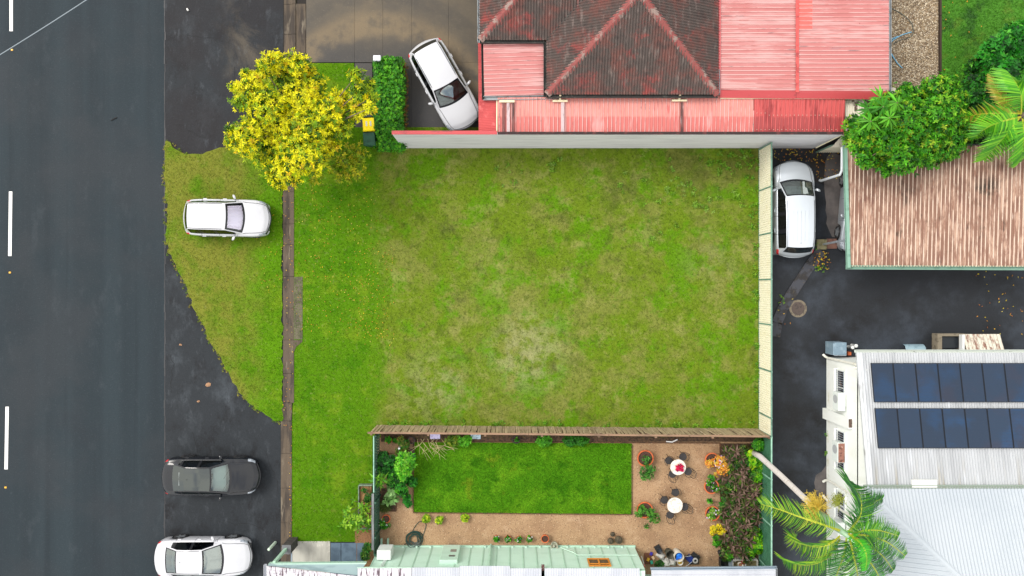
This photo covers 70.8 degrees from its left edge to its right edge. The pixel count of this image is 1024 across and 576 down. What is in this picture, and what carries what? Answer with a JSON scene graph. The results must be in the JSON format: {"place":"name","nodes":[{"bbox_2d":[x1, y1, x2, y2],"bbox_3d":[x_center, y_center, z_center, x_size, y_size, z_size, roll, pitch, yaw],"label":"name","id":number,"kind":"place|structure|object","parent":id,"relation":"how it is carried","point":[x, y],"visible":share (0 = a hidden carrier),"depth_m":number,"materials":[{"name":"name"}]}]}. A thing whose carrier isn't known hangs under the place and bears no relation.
{"place":"outdoors","nodes":[
{"label":"outdoors","id":0,"kind":"place"},
{"bbox_2d":[0,0,165,575],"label":"road","id":1,"kind":"structure","parent":0,"point":[82,339],"depth_m":36.00,"materials":[{"name":"grey asphalt"}]},
{"bbox_2d":[161,140,283,424],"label":"verge lawn","id":2,"kind":"structure","parent":0,"point":[226,272],"depth_m":35.95,"materials":[{"name":"green plant"}]},
{"bbox_2d":[183,195,270,240],"bbox_3d":[-13.923,-3.424,35.141,4.264,1.617,2.234,1,90,0],"label":"hatchback","id":3,"kind":"object","parent":2,"relation":"on","point":[204,217],"visible":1,"depth_m":34.87,"materials":[{"name":"white paint"}]},
{"bbox_2d":[227,205,242,229],"bbox_3d":[-13.342,-3.414,34.729,0.646,0.452,1.204,1,90,0],"label":"sunshade","id":4,"kind":"object","parent":3,"relation":"attached to","point":[235,217],"visible":1,"depth_m":34.73,"materials":[{"name":"fabric"}]},
{"bbox_2d":[164,0,282,575],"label":"parking strip","id":5,"kind":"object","parent":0,"point":[213,48],"visible":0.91,"depth_m":36.00,"materials":[{"name":"asphalt"}]},
{"bbox_2d":[154,534,252,575],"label":"sedan","id":6,"kind":"object","parent":5,"relation":"on","point":[231,555],"visible":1,"depth_m":35.05,"materials":[{"name":"white paint"}]},
{"bbox_2d":[162,454,260,500],"bbox_3d":[-14.748,9.227,35.267,4.781,1.465,2.260,0,90,0],"label":"sedan","id":7,"kind":"object","parent":5,"relation":"on","point":[194,475],"visible":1,"depth_m":35.03,"materials":[{"name":"grey paint"}]},
{"bbox_2d":[281,0,305,568],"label":"kerb","id":8,"kind":"structure","parent":5,"relation":"on","point":[294,24],"depth_m":35.96,"materials":[{"name":"concrete"}]},
{"bbox_2d":[292,541,329,572],"bbox_3d":[-10.107,13.720,35.965,2.053,0.070,2.160,0,90,0],"label":"concrete pad","id":9,"kind":"object","parent":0,"point":[311,551],"visible":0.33,"depth_m":35.93,"materials":[{"name":"beige concrete"}]},
{"bbox_2d":[264,537,366,575],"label":"front carport","id":10,"kind":"object","parent":9,"relation":"on","point":[290,545],"visible":1,"depth_m":32.98,"materials":[{"name":"metal"}]},
{"bbox_2d":[312,62,353,148],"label":"tree lawn","id":11,"kind":"structure","parent":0,"point":[343,85],"depth_m":35.94,"materials":[{"name":"green plant"}]},
{"bbox_2d":[222,47,380,190],"bbox_3d":[-9.071,-7.411,33.006,6.837,5.996,6.341,0,90,0],"label":"yellow tree","id":12,"kind":"object","parent":11,"relation":"on","point":[303,115],"visible":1,"depth_m":31.04,"materials":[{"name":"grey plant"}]},
{"bbox_2d":[331,542,363,575],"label":"slate paving","id":13,"kind":"structure","parent":0,"point":[346,551],"depth_m":35.92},
{"bbox_2d":[355,530,374,566],"bbox_3d":[-7.253,13.033,35.967,1.173,0.066,1.933,0,90,0],"label":"gravel strip","id":14,"kind":"object","parent":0,"point":[364,537],"visible":0.14,"depth_m":35.93,"materials":[{"name":"gravel"}]},
{"bbox_2d":[360,542,371,561],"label":"shrub","id":15,"kind":"object","parent":14,"relation":"on","point":[366,551],"visible":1,"depth_m":35.38,"materials":[{"name":"green plant"}]},
{"bbox_2d":[296,0,478,126],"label":"driveway","id":16,"kind":"structure","parent":0,"point":[359,34],"depth_m":35.95,"materials":[{"name":"concrete"}]},
{"bbox_2d":[362,116,375,131],"bbox_3d":[-6.949,-7.970,35.395,0.600,1.090,0.742,-3,90,0],"label":"wheelie bin","id":17,"kind":"object","parent":16,"relation":"on","point":[368,123],"visible":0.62,"depth_m":34.87,"materials":[{"name":"plastic"}]},
{"bbox_2d":[372,54,409,152],"bbox_3d":[-5.969,-8.985,35.244,1.928,1.699,4.886,0,90,0],"label":"hedge","id":18,"kind":"object","parent":16,"relation":"on","point":[389,77],"visible":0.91,"depth_m":34.59,"materials":[{"name":"green plant"}]},
{"bbox_2d":[408,38,478,130],"bbox_3d":[-3.268,-9.897,35.073,2.356,1.753,4.704,-29,90,0],"label":"family wagon","id":19,"kind":"object","parent":16,"relation":"on","point":[453,102],"visible":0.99,"depth_m":34.84,"materials":[{"name":"white paint"}]},
{"bbox_2d":[413,442,632,515],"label":"garden lawn","id":20,"kind":"structure","parent":0,"point":[517,475],"depth_m":35.92,"materials":[{"name":"green plant"}]},
{"bbox_2d":[290,126,759,542],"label":"lot lawn","id":21,"kind":"structure","parent":0,"point":[550,380],"depth_m":35.94,"materials":[{"name":"green plant"}]},
{"bbox_2d":[256,171,393,532],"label":"fallen leaves","id":22,"kind":"object","parent":21,"relation":"on","point":[341,290],"visible":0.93,"depth_m":35.89,"materials":[{"name":"yellow plant"}]},
{"bbox_2d":[306,140,371,186],"bbox_3d":[-8.352,-5.985,34.982,3.211,2.046,2.330,0,90,0],"label":"yellow sapling","id":23,"kind":"object","parent":21,"relation":"on","point":[352,151],"visible":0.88,"depth_m":34.51,"materials":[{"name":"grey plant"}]},
{"bbox_2d":[358,484,372,529],"bbox_3d":[-7.274,10.867,35.825,0.705,0.350,2.213,0,90,0],"label":"raised bed","id":24,"kind":"object","parent":21,"relation":"on","point":[368,487],"visible":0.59,"depth_m":35.80,"materials":[{"name":"green plant"}]},
{"bbox_2d":[337,497,371,533],"bbox_3d":[-7.485,11.181,35.296,1.772,1.332,1.777,23,90,0],"label":"leafy bush","id":25,"kind":"object","parent":24,"relation":"in","point":[365,519],"visible":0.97,"depth_m":34.95,"materials":[{"name":"green plant"}]},
{"bbox_2d":[363,131,376,146],"bbox_3d":[-6.923,-7.270,35.395,0.600,1.090,0.742,-3,90,0],"label":"wheelie bin","id":26,"kind":"object","parent":21,"relation":"on","point":[369,139],"visible":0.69,"depth_m":34.87,"materials":[{"name":"plastic"}]},
{"bbox_2d":[372,434,380,555],"bbox_3d":[-6.625,9.960,35.237,0.200,1.525,5.810,0,90,0],"label":"picket fence","id":27,"kind":"object","parent":21,"relation":"on","point":[376,518],"visible":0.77,"depth_m":34.67,"materials":[{"name":"green paint"}]},
{"bbox_2d":[368,425,769,438],"bbox_3d":[2.740,6.979,35.101,19.202,1.802,0.253,1,90,0],"label":"paling fence","id":28,"kind":"object","parent":21,"relation":"on","point":[609,431],"visible":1,"depth_m":34.80,"materials":[{"name":"brown wood"}]},
{"bbox_2d":[387,148,759,427],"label":"weeds","id":29,"kind":"object","parent":21,"relation":"on","point":[559,424],"visible":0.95,"depth_m":35.88,"materials":[{"name":"green plant"}]},
{"bbox_2d":[392,131,842,147],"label":"boundary wall","id":30,"kind":"structure","parent":21,"relation":"on","point":[452,139],"depth_m":33.84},
{"bbox_2d":[494,154,747,241],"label":"weeds","id":31,"kind":"object","parent":21,"relation":"on","point":[695,204],"visible":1,"depth_m":35.88,"materials":[{"name":"green plant"}]},
{"bbox_2d":[758,142,772,436],"bbox_3d":[12.332,0.080,35.090,0.080,1.820,14.020,0,90,0],"label":"steel panel fence","id":32,"kind":"object","parent":21,"relation":"on","point":[765,186],"visible":1,"depth_m":34.99,"materials":[{"name":"beige metal"}]},
{"bbox_2d":[380,438,758,573],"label":"garden gravel","id":33,"kind":"structure","parent":0,"point":[618,525],"depth_m":35.95,"materials":[{"name":"beige gravel"}]},
{"bbox_2d":[369,471,389,489],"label":"strap plant","id":34,"kind":"object","parent":33,"relation":"on","point":[380,483],"visible":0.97,"depth_m":34.78,"materials":[{"name":"green plant"}]},
{"bbox_2d":[377,451,395,476],"bbox_3d":[-6.093,8.564,35.407,1.147,1.106,1.279,0,90,0],"label":"garden shrub","id":35,"kind":"object","parent":33,"relation":"on","point":[386,462],"visible":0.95,"depth_m":34.99,"materials":[{"name":"green plant"}]},
{"bbox_2d":[380,488,395,510],"bbox_3d":[-6.247,10.547,35.955,0.867,0.090,1.147,0,90,0],"label":"garden bed","id":36,"kind":"object","parent":33,"relation":"on","point":[383,491],"visible":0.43,"depth_m":35.91,"materials":[{"name":"brown soil"}]},
{"bbox_2d":[380,485,399,506],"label":"pale plant","id":37,"kind":"object","parent":36,"relation":"on","point":[390,497],"visible":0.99,"depth_m":35.35,"materials":[{"name":"green plant"}]},
{"bbox_2d":[386,472,408,498],"bbox_3d":[-5.578,9.574,35.439,1.097,1.048,1.707,-33,90,0],"label":"garden shrub","id":38,"kind":"object","parent":33,"relation":"on","point":[397,484],"visible":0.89,"depth_m":35.13,"materials":[{"name":"green plant"}]},
{"bbox_2d":[394,450,417,481],"bbox_3d":[-5.141,8.650,35.204,1.190,1.510,1.655,0,90,0],"label":"garden shrub","id":39,"kind":"object","parent":33,"relation":"on","point":[405,465],"visible":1,"depth_m":34.69,"materials":[{"name":"green plant"}]},
{"bbox_2d":[404,521,425,547],"bbox_3d":[-4.818,12.291,35.861,0.895,0.153,1.477,12,90,0],"label":"garden hose","id":40,"kind":"object","parent":33,"relation":"on","point":[420,537],"visible":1,"depth_m":35.84,"materials":[{"name":"rubber"}]},
{"bbox_2d":[357,538,644,575],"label":"mint house","id":41,"kind":"structure","parent":33,"relation":"on","point":[542,560],"depth_m":33.84,"materials":[{"name":"green metal"}]},
{"bbox_2d":[377,544,393,566],"bbox_3d":[-6.057,12.645,33.995,0.660,1.890,0.490,0,90,0],"label":"air conditioner","id":42,"kind":"object","parent":41,"relation":"attached to","point":[385,552],"visible":1,"depth_m":34.00,"materials":[{"name":"white metal"}]},
{"bbox_2d":[440,545,459,563],"bbox_3d":[-2.970,12.803,34.650,0.840,2.000,0.214,0,90,0],"label":"meter box","id":43,"kind":"object","parent":41,"relation":"attached to","point":[449,554],"visible":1,"depth_m":34.34,"materials":[{"name":"green metal"}]},
{"bbox_2d":[587,558,610,566],"bbox_3d":[4.080,12.867,33.760,1.030,0.920,0.067,0,90,0],"label":"window","id":44,"kind":"structure","parent":41,"relation":"in","point":[596,562],"depth_m":33.76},
{"bbox_2d":[380,441,721,549],"bbox_3d":[1.901,10.573,35.925,17.107,0.090,5.864,0,90,0],"label":"lawn edging","id":45,"kind":"object","parent":33,"relation":"on","point":[719,443],"visible":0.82,"depth_m":35.88,"materials":[{"name":"brown wood"}]},
{"bbox_2d":[381,430,758,441],"bbox_3d":[2.933,7.367,35.958,18.933,0.085,0.600,0,90,0],"label":"garden bed","id":46,"kind":"object","parent":33,"relation":"on","point":[508,438],"visible":0.36,"depth_m":35.91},
{"bbox_2d":[411,439,456,460],"bbox_3d":[-3.909,8.019,35.610,2.479,0.618,1.022,0,90,0],"label":"bare shrub","id":47,"kind":"object","parent":46,"relation":"on","point":[437,446],"visible":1,"depth_m":35.56,"materials":[{"name":"beige plant"}]},
{"bbox_2d":[534,435,552,447],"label":"bed plant","id":48,"kind":"object","parent":46,"relation":"on","point":[545,440],"visible":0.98,"depth_m":35.53,"materials":[{"name":"green plant"}]},
{"bbox_2d":[637,450,655,480],"bbox_3d":[6.656,8.780,35.583,0.952,0.714,1.553,0,90,0],"label":"terracotta pot","id":49,"kind":"object","parent":33,"relation":"on","point":[645,458],"visible":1,"depth_m":35.52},
{"bbox_2d":[634,502,660,528],"bbox_3d":[6.636,11.185,35.560,1.034,0.761,1.373,-38,90,0],"label":"terracotta pot","id":50,"kind":"object","parent":33,"relation":"on","point":[645,510],"visible":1,"depth_m":35.41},
{"bbox_2d":[667,497,682,512],"bbox_3d":[7.979,10.643,35.596,0.769,0.702,0.769,0,90,0],"label":"bistro table","id":51,"kind":"object","parent":33,"relation":"on","point":[674,504],"visible":1,"depth_m":35.24,"materials":[{"name":"stone"}]},
{"bbox_2d":[670,459,685,474],"bbox_3d":[8.136,8.776,35.596,0.769,0.702,0.769,0,90,0],"label":"bistro table","id":52,"kind":"object","parent":33,"relation":"on","point":[674,463],"visible":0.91,"depth_m":35.24,"materials":[{"name":"stone"}]},
{"bbox_2d":[645,566,776,575],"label":"skillion roof shed","id":53,"kind":"structure","parent":33,"relation":"on","point":[723,571],"depth_m":33.44,"materials":[{"name":"white metal"}]},
{"bbox_2d":[704,474,719,493],"bbox_3d":[9.866,9.657,35.587,0.773,0.706,1.008,0,90,0],"label":"terracotta pot","id":54,"kind":"object","parent":33,"relation":"on","point":[711,485],"visible":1,"depth_m":35.43,"materials":[{"name":"orange ceramic"}]},
{"bbox_2d":[705,506,719,520],"bbox_3d":[9.893,11.144,35.600,0.755,0.679,0.770,0,90,0],"label":"terracotta pot","id":55,"kind":"object","parent":33,"relation":"on","point":[712,513],"visible":1,"depth_m":35.41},
{"bbox_2d":[705,453,729,477],"bbox_3d":[10.107,8.744,35.506,1.281,0.869,1.234,0,90,0],"label":"terracotta pot","id":56,"kind":"object","parent":33,"relation":"on","point":[713,460],"visible":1,"depth_m":35.33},
{"bbox_2d":[709,523,726,535],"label":"flowering shrub","id":57,"kind":"object","parent":33,"relation":"on","point":[720,530],"visible":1,"depth_m":35.43,"materials":[{"name":"yellow plant"}]},
{"bbox_2d":[721,443,758,560],"bbox_3d":[11.413,10.680,35.960,1.973,0.080,5.840,0,90,0],"label":"garden bed","id":58,"kind":"object","parent":33,"relation":"on","point":[748,445],"visible":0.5,"depth_m":35.92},
{"bbox_2d":[717,444,761,564],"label":"undergrowth","id":59,"kind":"object","parent":58,"relation":"on","point":[726,488],"visible":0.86,"depth_m":35.40,"materials":[{"name":"green plant"}]},
{"bbox_2d":[744,449,762,469],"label":"broadleaf plant","id":60,"kind":"object","parent":58,"relation":"on","point":[754,462],"visible":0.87,"depth_m":35.32,"materials":[{"name":"green plant"}]},
{"bbox_2d":[748,527,762,557],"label":"broadleaf plant","id":61,"kind":"object","parent":58,"relation":"on","point":[758,545],"visible":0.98,"depth_m":35.37,"materials":[{"name":"green plant"}]},
{"bbox_2d":[748,448,907,575],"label":"palm tree","id":62,"kind":"object","parent":58,"relation":"on","point":[866,557],"visible":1,"depth_m":26.67,"materials":[{"name":"green plant"}]},
{"bbox_2d":[751,437,764,451],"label":"broadleaf plant","id":63,"kind":"object","parent":33,"relation":"on","point":[758,444],"visible":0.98,"depth_m":35.19,"materials":[{"name":"green plant"}]},
{"bbox_2d":[758,433,772,565],"bbox_3d":[12.335,11.400,35.090,0.075,1.820,8.660,0,90,0],"label":"steel panel fence","id":64,"kind":"object","parent":33,"relation":"on","point":[765,556],"visible":0.57,"depth_m":34.83,"materials":[{"name":"green metal"}]},
{"bbox_2d":[330,95,844,572],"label":"ground","id":65,"kind":"structure","parent":0,"point":[497,126],"depth_m":36.08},
{"bbox_2d":[477,0,890,133],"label":"red roofed house","id":66,"kind":"structure","parent":65,"relation":"on","point":[691,65],"depth_m":32.48,"materials":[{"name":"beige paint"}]},
{"bbox_2d":[963,68,1023,167],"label":"palm tree","id":67,"kind":"object","parent":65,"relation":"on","point":[992,123],"visible":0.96,"depth_m":31.20,"materials":[{"name":"green plant"}]},
{"bbox_2d":[772,126,1023,575],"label":"side driveway","id":68,"kind":"structure","parent":0,"point":[870,309],"depth_m":35.99,"materials":[{"name":"black asphalt"}]},
{"bbox_2d":[772,160,820,257],"bbox_3d":[13.760,-3.872,35.100,2.360,1.775,4.803,0,90,0],"label":"people carrier","id":69,"kind":"object","parent":68,"relation":"on","point":[793,217],"visible":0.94,"depth_m":34.71,"materials":[{"name":"silver metal"}]},
{"bbox_2d":[778,188,785,212],"bbox_3d":[12.977,-4.227,34.613,0.182,0.636,1.164,0,90,0],"label":"side window","id":70,"kind":"structure","parent":69,"relation":"in","point":[781,196],"depth_m":34.64,"materials":[{"name":"black glass"}]},
{"bbox_2d":[772,249,823,336],"bbox_3d":[14.129,0.225,35.965,0.830,0.070,5.006,28,90,0],"label":"asphalt patch","id":71,"kind":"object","parent":68,"relation":"on","point":[801,278],"depth_m":35.93,"materials":[{"name":"grey asphalt"}]},
{"bbox_2d":[789,300,806,316],"bbox_3d":[14.293,1.027,35.983,0.880,0.034,0.880,0,90,0],"label":"manhole","id":72,"kind":"object","parent":68,"relation":"on","point":[796,308],"visible":1,"depth_m":35.97,"materials":[{"name":"metal"}]},
{"bbox_2d":[814,465,826,498],"bbox_3d":[15.445,9.717,35.992,0.688,0.016,1.764,0,90,0],"label":"asphalt patch","id":73,"kind":"object","parent":68,"relation":"on","point":[820,485],"visible":0.94,"depth_m":35.98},
{"bbox_2d":[824,152,842,236],"bbox_3d":[16.149,-4.599,35.992,1.097,0.016,4.353,0,90,0],"label":"asphalt patch","id":74,"kind":"object","parent":68,"relation":"on","point":[832,188],"visible":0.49,"depth_m":35.98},
{"bbox_2d":[825,341,846,355],"bbox_3d":[15.990,2.982,35.538,0.660,0.923,0.655,0,90,0],"label":"metal cabinet","id":75,"kind":"object","parent":68,"relation":"on","point":[836,348],"visible":1,"depth_m":35.10,"materials":[{"name":"metal"}]},
{"bbox_2d":[834,174,844,250],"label":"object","id":76,"kind":"object","parent":68,"relation":"on","point":[839,232],"visible":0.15,"depth_m":35.41,"materials":[{"name":"grey metal"}]},
{"bbox_2d":[773,148,1022,333],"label":"fallen leaves","id":77,"kind":"object","parent":68,"relation":"on","point":[836,178],"visible":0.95,"depth_m":35.96,"materials":[{"name":"brown plant"}]},
{"bbox_2d":[840,68,973,178],"bbox_3d":[17.818,-7.153,33.359,6.566,5.293,4.364,-18,90,0],"label":"broadleaf tree","id":78,"kind":"object","parent":68,"relation":"on","point":[930,129],"visible":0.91,"depth_m":31.44,"materials":[{"name":"green plant"}]},
{"bbox_2d":[819,144,1023,269],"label":"carport","id":79,"kind":"object","parent":68,"relation":"on","point":[964,211],"visible":0.84,"depth_m":33.24,"materials":[{"name":"beige paint"}]},
{"bbox_2d":[932,333,966,349],"bbox_3d":[21.714,2.785,35.750,1.460,0.500,1.060,0,90,0],"label":"concrete tank","id":80,"kind":"object","parent":68,"relation":"on","point":[940,341],"visible":0.67,"depth_m":35.68,"materials":[{"name":"beige concrete"}]},
{"bbox_2d":[891,0,938,118],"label":"gravel yard","id":81,"kind":"structure","parent":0,"point":[914,46],"depth_m":35.95,"materials":[{"name":"beige gravel"}]},
{"bbox_2d":[816,87,895,147],"bbox_3d":[16.220,-7.876,34.492,3.690,3.015,2.047,-22,90,0],"label":"lean to shed","id":82,"kind":"object","parent":81,"relation":"on","point":[851,106],"visible":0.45,"depth_m":33.03,"materials":[{"name":"beige paint"}]},
{"bbox_2d":[855,84,903,133],"bbox_3d":[16.559,-7.753,33.401,3.466,5.227,2.210,0,90,0],"label":"umbrella plant","id":83,"kind":"object","parent":81,"relation":"on","point":[880,101],"visible":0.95,"depth_m":31.02,"materials":[{"name":"green plant"}]},
{"bbox_2d":[938,0,941,100],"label":"yard edging","id":84,"kind":"object","parent":81,"relation":"on","point":[939,36],"visible":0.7,"depth_m":35.84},
{"bbox_2d":[822,350,1023,575],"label":"white building","id":85,"kind":"structure","parent":0,"point":[953,511],"depth_m":31.68,"materials":[{"name":"metal"}]},
{"bbox_2d":[832,440,844,462],"bbox_3d":[15.499,7.750,34.163,0.402,0.693,0.950,0,90,0],"label":"air conditioner","id":86,"kind":"object","parent":85,"relation":"attached to","point":[838,451],"visible":1,"depth_m":33.84,"materials":[{"name":"white metal"}]},
{"bbox_2d":[833,391,844,410],"bbox_3d":[15.499,5.350,34.103,0.402,0.673,0.850,0,90,0],"label":"air conditioner","id":87,"kind":"object","parent":85,"relation":"attached to","point":[838,400],"visible":1,"depth_m":33.79,"materials":[{"name":"white metal"}]},
{"bbox_2d":[834,368,845,406],"bbox_3d":[15.637,4.750,34.350,0.195,0.900,1.760,0,90,0],"label":"window","id":88,"kind":"structure","parent":85,"relation":"in","point":[839,375],"depth_m":34.40,"materials":[{"name":"metal"}]},
{"bbox_2d":[834,428,845,472],"bbox_3d":[15.637,7.750,34.350,0.195,0.900,1.960,0,90,0],"label":"window","id":89,"kind":"structure","parent":85,"relation":"in","point":[838,435],"depth_m":34.37,"materials":[{"name":"metal"}]},
{"bbox_2d":[834,488,845,521],"bbox_3d":[15.637,10.375,34.350,0.195,0.900,1.410,0,90,0],"label":"window","id":90,"kind":"structure","parent":85,"relation":"in","point":[837,514],"depth_m":34.34,"materials":[{"name":"metal"}]},
{"bbox_2d":[870,363,895,401],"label":"solar panel","id":91,"kind":"object","parent":85,"relation":"on","point":[883,382],"visible":1,"depth_m":32.27,"materials":[{"name":"blue glass"}]},
{"bbox_2d":[874,408,900,447],"bbox_3d":[16.652,6.216,31.945,0.985,0.050,1.740,0,80,0],"label":"solar panel","id":92,"kind":"object","parent":85,"relation":"on","point":[887,426],"visible":1,"depth_m":31.93,"materials":[{"name":"blue glass"}]},
{"bbox_2d":[893,363,918,401],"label":"solar panel","id":93,"kind":"object","parent":85,"relation":"on","point":[905,381],"visible":1,"depth_m":32.27,"materials":[{"name":"blue glass"}]},
{"bbox_2d":[897,408,922,447],"bbox_3d":[17.652,6.216,31.945,0.985,0.050,1.740,0,80,0],"label":"solar panel","id":94,"kind":"object","parent":85,"relation":"on","point":[910,430],"visible":1,"depth_m":31.93,"materials":[{"name":"blue glass"}]},
{"bbox_2d":[915,363,940,401],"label":"solar panel","id":95,"kind":"object","parent":85,"relation":"on","point":[927,378],"visible":1,"depth_m":32.27,"materials":[{"name":"blue glass"}]},
{"bbox_2d":[919,408,945,447],"bbox_3d":[18.652,6.216,31.945,0.985,0.050,1.740,0,80,0],"label":"solar panel","id":96,"kind":"object","parent":85,"relation":"on","point":[932,428],"visible":1,"depth_m":31.93,"materials":[{"name":"blue glass"}]},
{"bbox_2d":[937,363,963,401],"bbox_3d":[19.652,4.238,32.294,0.985,0.050,1.740,0,80,0],"label":"solar panel","id":97,"kind":"object","parent":85,"relation":"on","point":[950,383],"visible":1,"depth_m":32.27,"materials":[{"name":"blue glass"}]},
{"bbox_2d":[942,408,967,447],"bbox_3d":[19.652,6.216,31.945,0.985,0.050,1.740,0,80,0],"label":"solar panel","id":98,"kind":"object","parent":85,"relation":"on","point":[955,429],"visible":1,"depth_m":31.93,"materials":[{"name":"blue glass"}]},
{"bbox_2d":[959,363,985,401],"bbox_3d":[20.652,4.238,32.294,0.985,0.050,1.740,0,80,0],"label":"solar panel","id":99,"kind":"object","parent":85,"relation":"on","point":[972,382],"visible":1,"depth_m":32.27,"materials":[{"name":"blue glass"}]},
{"bbox_2d":[964,408,990,447],"bbox_3d":[20.652,6.216,31.945,0.985,0.050,1.740,0,80,0],"label":"solar panel","id":100,"kind":"object","parent":85,"relation":"on","point":[977,428],"visible":1,"depth_m":31.93,"materials":[{"name":"blue glass"}]},
{"bbox_2d":[959,334,1003,349],"bbox_3d":[23.032,2.676,35.550,1.980,0.900,0.820,0,90,0],"label":"curved awning","id":101,"kind":"object","parent":85,"relation":"attached to","point":[977,342],"visible":0.98,"depth_m":35.27,"materials":[{"name":"metal"}]},
{"bbox_2d":[982,363,1007,401],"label":"solar panel","id":102,"kind":"object","parent":85,"relation":"on","point":[994,379],"visible":1,"depth_m":32.27,"materials":[{"name":"blue glass"}]},
{"bbox_2d":[987,408,1013,447],"bbox_3d":[21.652,6.216,31.945,0.985,0.050,1.740,0,80,0],"label":"solar panel","id":103,"kind":"object","parent":85,"relation":"on","point":[1000,428],"visible":1,"depth_m":31.93,"materials":[{"name":"blue glass"}]},
{"bbox_2d":[1004,363,1023,401],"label":"solar panel","id":104,"kind":"object","parent":85,"relation":"on","point":[1014,374],"visible":1,"depth_m":32.28,"materials":[{"name":"blue glass"}]},
{"bbox_2d":[1009,408,1023,447],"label":"solar panel","id":105,"kind":"object","parent":85,"relation":"on","point":[1017,419],"visible":1,"depth_m":31.94,"materials":[{"name":"blue glass"}]},
{"bbox_2d":[941,0,1023,143],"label":"back lawn","id":106,"kind":"structure","parent":0,"point":[947,25],"depth_m":35.91,"materials":[{"name":"green plant"}]},
{"bbox_2d":[961,57,1008,114],"bbox_3d":[22.593,-9.300,34.878,2.651,2.270,3.527,0,90,0],"label":"shrub","id":107,"kind":"object","parent":106,"relation":"on","point":[977,90],"visible":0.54,"depth_m":34.13,"materials":[{"name":"green plant"}]},
{"bbox_2d":[973,20,1023,84],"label":"dark shrub","id":108,"kind":"object","parent":106,"relation":"on","point":[1004,49],"visible":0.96,"depth_m":33.59,"materials":[{"name":"green plant"}]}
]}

